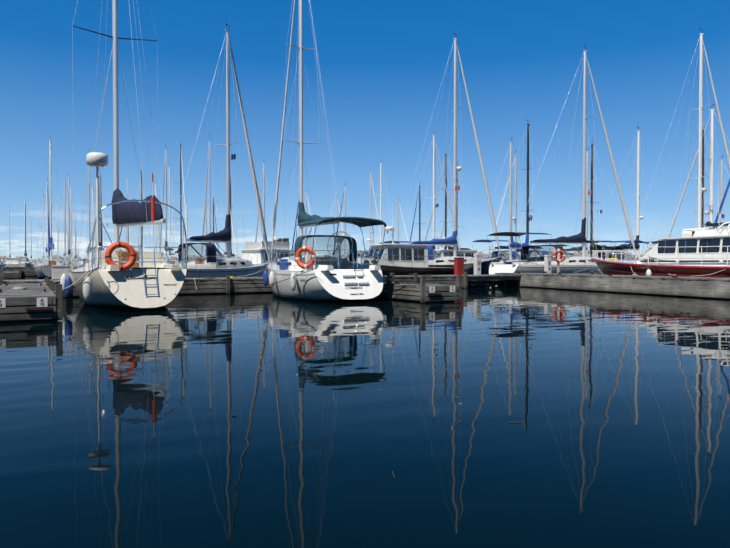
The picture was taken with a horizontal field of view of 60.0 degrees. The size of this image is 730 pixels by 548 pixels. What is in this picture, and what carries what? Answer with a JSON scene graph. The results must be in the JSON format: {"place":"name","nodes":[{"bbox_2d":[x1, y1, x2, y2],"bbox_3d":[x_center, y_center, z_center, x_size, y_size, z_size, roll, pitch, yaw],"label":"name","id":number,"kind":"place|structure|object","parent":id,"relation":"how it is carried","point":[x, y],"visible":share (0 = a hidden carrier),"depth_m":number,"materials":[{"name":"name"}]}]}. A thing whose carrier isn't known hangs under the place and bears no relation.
{"place":"outdoors","nodes":[
{"label":"outdoors","id":0,"kind":"place"},
{"bbox_2d":[0,276,729,547],"bbox_3d":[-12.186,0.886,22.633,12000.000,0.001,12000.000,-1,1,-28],"label":"water","id":1,"kind":"structure","parent":0,"point":[254,420],"depth_m":5.08,"materials":[{"name":"blue liquid"}]},
{"bbox_2d":[3,204,15,263],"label":"sailboat","id":2,"kind":"object","parent":1,"relation":"on","point":[9,235],"visible":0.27,"depth_m":166.78,"materials":[{"name":"grey metal"}]},
{"bbox_2d":[0,269,21,278],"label":"finger","id":3,"kind":"object","parent":1,"relation":"on","point":[12,274],"visible":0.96,"depth_m":50.12},
{"bbox_2d":[5,253,19,266],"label":"boat","id":4,"kind":"object","parent":1,"relation":"on","point":[12,262],"visible":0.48,"depth_m":130.00,"materials":[{"name":"white"}]},
{"bbox_2d":[3,267,33,269],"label":"dock","id":5,"kind":"object","parent":1,"relation":"on","point":[18,268],"visible":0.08,"depth_m":98.01,"materials":[{"name":"grey wood"}]},
{"bbox_2d":[1,270,36,276],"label":"dock","id":6,"kind":"object","parent":1,"relation":"on","point":[26,273],"visible":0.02,"depth_m":58.85,"materials":[{"name":"grey wood"}]},
{"bbox_2d":[17,200,33,266],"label":"sailboat","id":7,"kind":"object","parent":1,"relation":"on","point":[25,263],"visible":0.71,"depth_m":103.34,"materials":[{"name":"grey"}]},
{"bbox_2d":[26,224,35,263],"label":"sailboat","id":8,"kind":"object","parent":1,"relation":"on","point":[31,248],"visible":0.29,"depth_m":170.04,"materials":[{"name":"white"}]},
{"bbox_2d":[0,276,62,322],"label":"finger","id":9,"kind":"object","parent":1,"relation":"on","point":[14,304],"visible":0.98,"depth_m":13.86},
{"bbox_2d":[36,195,49,264],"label":"sailboat","id":10,"kind":"object","parent":1,"relation":"on","point":[43,229],"visible":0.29,"depth_m":146.35,"materials":[{"name":"grey metal"}]},
{"bbox_2d":[34,179,58,264],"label":"sailboat","id":11,"kind":"object","parent":1,"relation":"on","point":[47,248],"visible":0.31,"depth_m":65.80,"materials":[{"name":"grey"}]},
{"bbox_2d":[34,139,68,277],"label":"sailboat","id":12,"kind":"object","parent":1,"relation":"on","point":[42,269],"visible":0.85,"depth_m":53.74,"materials":[{"name":"white"}]},
{"bbox_2d":[53,204,63,259],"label":"sailboat","id":13,"kind":"object","parent":1,"relation":"on","point":[57,234],"visible":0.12,"depth_m":173.06,"materials":[{"name":"grey metal"}]},
{"bbox_2d":[56,180,73,260],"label":"sailboat","id":14,"kind":"object","parent":1,"relation":"on","point":[65,235],"visible":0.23,"depth_m":108.33,"materials":[{"name":"grey metal"}]},
{"bbox_2d":[62,226,72,260],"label":"sailboat","id":15,"kind":"object","parent":1,"relation":"on","point":[67,246],"visible":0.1,"depth_m":149.88,"materials":[{"name":"grey"}]},
{"bbox_2d":[60,176,77,264],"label":"sailboat","id":16,"kind":"object","parent":1,"relation":"on","point":[69,225],"visible":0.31,"depth_m":96.42,"materials":[{"name":"grey"}]},
{"bbox_2d":[64,187,77,260],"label":"sailboat","id":17,"kind":"object","parent":1,"relation":"on","point":[71,239],"visible":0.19,"depth_m":136.89,"materials":[{"name":"grey"}]},
{"bbox_2d":[72,216,80,260],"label":"sailboat","id":18,"kind":"object","parent":1,"relation":"on","point":[75,238],"visible":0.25,"depth_m":175.69,"materials":[{"name":"grey metal"}]},
{"bbox_2d":[76,165,94,264],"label":"sailboat","id":19,"kind":"object","parent":1,"relation":"on","point":[89,222],"visible":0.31,"depth_m":68.19,"materials":[{"name":"grey metal"}]},
{"bbox_2d":[85,186,95,256],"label":"sailboat","id":20,"kind":"object","parent":1,"relation":"on","point":[92,219],"visible":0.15,"depth_m":109.40,"materials":[{"name":"grey"}]},
{"bbox_2d":[87,176,110,251],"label":"sailboat","id":21,"kind":"object","parent":1,"relation":"on","point":[99,223],"depth_m":57.28,"materials":[{"name":"grey metal"}]},
{"bbox_2d":[95,177,108,245],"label":"sailboat","id":22,"kind":"object","parent":1,"relation":"on","point":[101,206],"visible":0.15,"depth_m":98.69,"materials":[{"name":"grey metal"}]},
{"bbox_2d":[50,0,186,309],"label":"sailboat","id":23,"kind":"object","parent":1,"relation":"on","point":[117,277],"visible":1,"depth_m":17.39,"materials":[{"name":"grey plastic"}]},
{"bbox_2d":[121,177,134,248],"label":"sailboat","id":24,"kind":"object","parent":1,"relation":"on","point":[127,227],"visible":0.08,"depth_m":112.67,"materials":[{"name":"grey metal"}]},
{"bbox_2d":[123,196,133,244],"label":"sailboat","id":25,"kind":"object","parent":1,"relation":"on","point":[128,235],"visible":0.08,"depth_m":142.41,"materials":[{"name":"grey"}]},
{"bbox_2d":[131,175,150,251],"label":"sailboat","id":26,"kind":"object","parent":1,"relation":"on","point":[140,189],"visible":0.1,"depth_m":69.91,"materials":[{"name":"grey metal"}]},
{"bbox_2d":[134,171,150,251],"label":"sailboat","id":27,"kind":"object","parent":1,"relation":"on","point":[142,226],"visible":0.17,"depth_m":100.98,"materials":[{"name":"grey metal"}]},
{"bbox_2d":[149,183,163,253],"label":"sailboat","id":28,"kind":"object","parent":1,"relation":"on","point":[156,193],"visible":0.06,"depth_m":115.54,"materials":[{"name":"grey metal"}]},
{"bbox_2d":[155,146,177,263],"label":"sailboat","id":29,"kind":"object","parent":1,"relation":"on","point":[166,210],"visible":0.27,"depth_m":59.90,"materials":[{"name":"grey metal"}]},
{"bbox_2d":[161,164,177,257],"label":"sailboat","id":30,"kind":"object","parent":1,"relation":"on","point":[170,254],"visible":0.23,"depth_m":102.60,"materials":[{"name":"grey metal"}]},
{"bbox_2d":[170,144,191,260],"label":"sailboat","id":31,"kind":"object","parent":1,"relation":"on","point":[180,157],"visible":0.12,"depth_m":72.71,"materials":[{"name":"grey metal"}]},
{"bbox_2d":[182,204,192,256],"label":"sailboat","id":32,"kind":"object","parent":1,"relation":"on","point":[185,222],"visible":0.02,"depth_m":117.20,"materials":[{"name":"grey metal"}]},
{"bbox_2d":[200,198,211,256],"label":"sailboat","id":33,"kind":"object","parent":1,"relation":"on","point":[206,208],"visible":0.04,"depth_m":106.83,"materials":[{"name":"grey"}]},
{"bbox_2d":[198,138,220,256],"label":"sailboat","id":34,"kind":"object","parent":1,"relation":"on","point":[209,205],"visible":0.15,"depth_m":61.69,"materials":[{"name":"grey metal"}]},
{"bbox_2d":[211,198,218,254],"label":"sailboat","id":35,"kind":"object","parent":1,"relation":"on","point":[213,208],"visible":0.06,"depth_m":119.81,"materials":[{"name":"grey"}]},
{"bbox_2d":[164,23,270,277],"bbox_3d":[-7.304,-6.037,32.166,2.683,14.399,8.317,1,1,28],"label":"sailboat","id":36,"kind":"object","parent":1,"relation":"on","point":[211,264],"visible":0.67,"depth_m":32.33,"materials":[{"name":"grey plastic"}]},
{"bbox_2d":[12,263,441,309],"bbox_3d":[-6.228,0.144,21.232,21.704,0.984,12.465,-1,1,-28],"label":"dock","id":37,"kind":"object","parent":1,"relation":"on","point":[58,271],"visible":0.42,"depth_m":24.01,"materials":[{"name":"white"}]},
{"bbox_2d":[223,210,236,257],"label":"sailboat","id":38,"kind":"object","parent":1,"relation":"on","point":[225,253],"visible":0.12,"depth_m":73.80,"materials":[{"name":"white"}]},
{"bbox_2d":[224,183,240,258],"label":"sailboat","id":39,"kind":"object","parent":1,"relation":"on","point":[230,227],"visible":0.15,"depth_m":108.24,"materials":[{"name":"grey"}]},
{"bbox_2d":[3,272,466,297],"bbox_3d":[-10.252,0.573,24.958,33.600,1.132,2.567,-1,1,-28],"label":"dock","id":40,"kind":"object","parent":1,"relation":"on","point":[204,286],"visible":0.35,"depth_m":26.30,"materials":[{"name":"grey wood"}]},
{"bbox_2d":[255,160,272,241],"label":"sailboat","id":41,"kind":"object","parent":1,"relation":"on","point":[263,177],"visible":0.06,"depth_m":64.42,"materials":[{"name":"grey metal"}]},
{"bbox_2d":[240,237,304,271],"bbox_3d":[-7.304,-1.613,48.995,3.060,4.949,9.112,1,1,41],"label":"motorboat","id":42,"kind":"object","parent":1,"relation":"on","point":[258,248],"visible":0.15,"depth_m":47.96,"materials":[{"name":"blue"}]},
{"bbox_2d":[292,187,309,251],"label":"sailboat","id":43,"kind":"object","parent":1,"relation":"on","point":[296,219],"visible":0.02,"depth_m":67.96,"materials":[{"name":"grey metal"}]},
{"bbox_2d":[298,191,317,255],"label":"sailboat","id":44,"kind":"object","parent":1,"relation":"on","point":[306,227],"visible":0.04,"depth_m":79.41,"materials":[{"name":"grey"}]},
{"bbox_2d":[0,248,651,262],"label":"breakwater","id":45,"kind":"object","parent":1,"relation":"on","point":[22,259],"visible":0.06,"depth_m":93.39,"materials":[{"name":"stone"}]},
{"bbox_2d":[263,0,409,301],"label":"sailboat","id":46,"kind":"object","parent":1,"relation":"on","point":[330,278],"visible":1,"depth_m":21.61,"materials":[{"name":"white plastic"}]},
{"bbox_2d":[330,198,346,256],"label":"sailboat","id":47,"kind":"object","parent":1,"relation":"on","point":[337,223],"visible":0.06,"depth_m":81.16,"materials":[{"name":"grey"}]},
{"bbox_2d":[333,183,356,257],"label":"sailboat","id":48,"kind":"object","parent":1,"relation":"on","point":[344,195],"visible":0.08,"depth_m":69.01,"materials":[{"name":"grey"}]},
{"bbox_2d":[343,237,372,259],"bbox_3d":[0.727,-1.688,53.157,8.612,4.949,2.890,-1,1,-30],"label":"boat","id":49,"kind":"object","parent":1,"relation":"on","point":[362,252],"visible":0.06,"depth_m":52.10,"materials":[{"name":"white"}]},
{"bbox_2d":[361,172,382,249],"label":"sailboat","id":50,"kind":"object","parent":1,"relation":"on","point":[370,177],"visible":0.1,"depth_m":83.87,"materials":[{"name":"grey metal"}]},
{"bbox_2d":[366,163,396,248],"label":"sailboat","id":51,"kind":"object","parent":1,"relation":"on","point":[380,206],"visible":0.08,"depth_m":70.86,"materials":[{"name":"grey metal"}]},
{"bbox_2d":[336,224,453,275],"bbox_3d":[1.717,-1.361,34.959,7.312,4.949,2.448,-1,1,-28],"label":"cabin boat","id":52,"kind":"object","parent":1,"relation":"on","point":[401,259],"visible":0.4,"depth_m":34.23,"materials":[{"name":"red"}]},
{"bbox_2d":[391,199,408,243],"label":"sailboat","id":53,"kind":"object","parent":1,"relation":"on","point":[398,222],"visible":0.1,"depth_m":86.42,"materials":[{"name":"white"}]},
{"bbox_2d":[374,273,461,302],"bbox_3d":[0.436,0.553,24.343,1.580,1.194,8.856,-1,1,-28],"label":"finger","id":54,"kind":"object","parent":1,"relation":"on","point":[417,292],"visible":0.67,"depth_m":20.77},
{"bbox_2d":[410,183,429,240],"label":"sailboat","id":55,"kind":"object","parent":1,"relation":"on","point":[419,232],"visible":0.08,"depth_m":74.05,"materials":[{"name":"grey metal"}]},
{"bbox_2d":[383,131,459,249],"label":"sailboat","id":56,"kind":"object","parent":1,"relation":"on","point":[434,207],"visible":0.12,"depth_m":54.28,"materials":[{"name":"white metal"}]},
{"bbox_2d":[395,33,501,280],"bbox_3d":[5.144,-7.436,40.417,9.824,16.899,3.085,-1,1,-31],"label":"sailboat","id":57,"kind":"object","parent":1,"relation":"on","point":[443,261],"visible":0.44,"depth_m":40.73,"materials":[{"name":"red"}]},
{"bbox_2d":[433,222,477,256],"bbox_3d":[6.757,-1.638,50.359,8.612,4.949,2.890,-1,1,-27],"label":"boat","id":58,"kind":"object","parent":1,"relation":"on","point":[446,253],"visible":0.04,"depth_m":49.54,"materials":[{"name":"white"}]},
{"bbox_2d":[425,154,486,258],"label":"sailboat","id":59,"kind":"object","parent":1,"relation":"on","point":[445,225],"visible":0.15,"depth_m":61.02,"materials":[{"name":"grey metal"}]},
{"bbox_2d":[437,161,476,252],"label":"sailboat","id":60,"kind":"object","parent":1,"relation":"on","point":[457,210],"visible":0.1,"depth_m":74.52,"materials":[{"name":"grey metal"}]},
{"bbox_2d":[462,274,520,287],"bbox_3d":[6.187,0.518,33.812,3.750,0.932,2.450,-1,1,-28],"label":"dock","id":61,"kind":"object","parent":1,"relation":"on","point":[477,279],"depth_m":33.12,"materials":[{"name":"brown wood"}]},
{"bbox_2d":[454,257,463,274],"bbox_3d":[5.051,-0.418,33.980,0.460,0.940,0.340,-1,1,-28],"label":"fire cabinet","id":62,"kind":"object","parent":61,"relation":"on","point":[458,265],"visible":0.88,"depth_m":33.85,"materials":[{"name":"red metal"}]},
{"bbox_2d":[473,254,481,274],"bbox_3d":[6.143,-0.514,34.562,0.340,1.110,0.300,-1,1,-28],"label":"power pedestal","id":63,"kind":"object","parent":61,"relation":"on","point":[477,264],"visible":0.98,"depth_m":34.46,"materials":[{"name":"grey plastic"}]},
{"bbox_2d":[471,138,550,280],"bbox_3d":[11.294,-4.768,46.935,8.582,11.332,2.833,-1,1,-29],"label":"sailboat","id":64,"kind":"object","parent":1,"relation":"on","point":[512,244],"visible":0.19,"depth_m":46.58,"materials":[{"name":"grey metal"}]},
{"bbox_2d":[472,120,558,258],"bbox_3d":[12.768,-6.028,51.128,9.668,13.699,3.012,-1,1,-31],"label":"sailboat","id":65,"kind":"object","parent":1,"relation":"on","point":[528,219],"visible":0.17,"depth_m":51.26,"materials":[{"name":"grey"}]},
{"bbox_2d":[486,151,545,256],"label":"sailboat","id":66,"kind":"object","parent":1,"relation":"on","point":[515,197],"visible":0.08,"depth_m":67.87,"materials":[{"name":"white metal"}]},
{"bbox_2d":[487,46,636,273],"bbox_3d":[13.794,-7.311,41.819,12.824,16.599,4.054,-1,1,-28],"label":"sailboat","id":67,"kind":"object","parent":1,"relation":"on","point":[569,264],"visible":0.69,"depth_m":41.24,"materials":[{"name":"blue"}]},
{"bbox_2d":[559,271,602,273],"bbox_3d":[25.157,0.234,43.882,34.100,1.130,2.567,-1,1,-28],"label":"dock","id":68,"kind":"object","parent":1,"relation":"on","point":[598,272],"visible":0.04,"depth_m":38.40,"materials":[{"name":"grey wood"}]},
{"bbox_2d":[544,255,551,272],"bbox_3d":[10.620,-0.553,36.728,0.340,1.110,0.300,-1,1,-28],"label":"power pedestal","id":69,"kind":"object","parent":68,"relation":"on","point":[547,263],"visible":0.9,"depth_m":36.62,"materials":[{"name":"grey plastic"}]},
{"bbox_2d":[553,248,564,272],"bbox_3d":[11.275,-0.749,36.798,0.750,1.500,0.232,0,1,-2],"label":"lifebuoy post","id":70,"kind":"object","parent":68,"relation":"on","point":[558,260],"visible":1,"depth_m":36.72,"materials":[{"name":"grey"}]},
{"bbox_2d":[548,148,619,256],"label":"sailboat","id":71,"kind":"object","parent":1,"relation":"on","point":[580,247],"visible":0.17,"depth_m":58.96,"materials":[{"name":"grey metal"}]},
{"bbox_2d":[565,141,644,259],"bbox_3d":[19.210,-5.351,52.391,2.604,12.301,8.368,-1,1,-31],"label":"sailboat","id":72,"kind":"object","parent":1,"relation":"on","point":[600,247],"visible":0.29,"depth_m":52.66,"materials":[{"name":"black"}]},
{"bbox_2d":[495,271,729,299],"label":"dock","id":73,"kind":"object","parent":1,"relation":"on","point":[699,287],"visible":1,"depth_m":26.35,"materials":[{"name":"grey wood"}]},
{"bbox_2d":[577,127,668,260],"bbox_3d":[21.667,-5.785,51.525,9.167,13.199,3.092,0,1,-14],"label":"sailboat","id":74,"kind":"object","parent":1,"relation":"on","point":[637,245],"visible":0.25,"depth_m":51.58,"materials":[{"name":"white metal"}]},
{"bbox_2d":[574,170,729,277],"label":"motorboat","id":75,"kind":"object","parent":1,"relation":"on","point":[699,252],"visible":0.6,"depth_m":27.41,"materials":[{"name":"white paint"}]},
{"bbox_2d":[612,29,729,259],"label":"sailboat","id":76,"kind":"object","parent":1,"relation":"on","point":[700,190],"visible":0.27,"depth_m":42.43,"materials":[{"name":"grey metal"}]},
{"bbox_2d":[631,127,725,257],"bbox_3d":[26.302,-5.639,50.937,3.176,12.929,10.188,-1,1,-32],"label":"sailboat","id":77,"kind":"object","parent":1,"relation":"on","point":[703,173],"visible":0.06,"depth_m":50.07,"materials":[{"name":"grey metal"}]},
{"bbox_2d":[667,104,729,237],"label":"sailboat","id":78,"kind":"object","parent":1,"relation":"on","point":[711,158],"visible":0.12,"depth_m":42.95,"materials":[{"name":"white metal"}]},
{"bbox_2d":[706,156,728,227],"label":"sailboat","id":79,"kind":"object","parent":1,"relation":"on","point":[721,182],"visible":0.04,"depth_m":53.59,"materials":[{"name":"white metal"}]},
{"bbox_2d":[712,179,729,229],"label":"blue sailboat jib","id":80,"kind":"object","parent":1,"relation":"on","point":[722,202],"depth_m":39.11,"materials":[{"name":"blue fabric"}]},
{"bbox_2d":[0,0,729,259],"label":"sky","id":81,"kind":"structure","parent":0,"point":[382,64],"materials":[{"name":"blue"}]}
]}

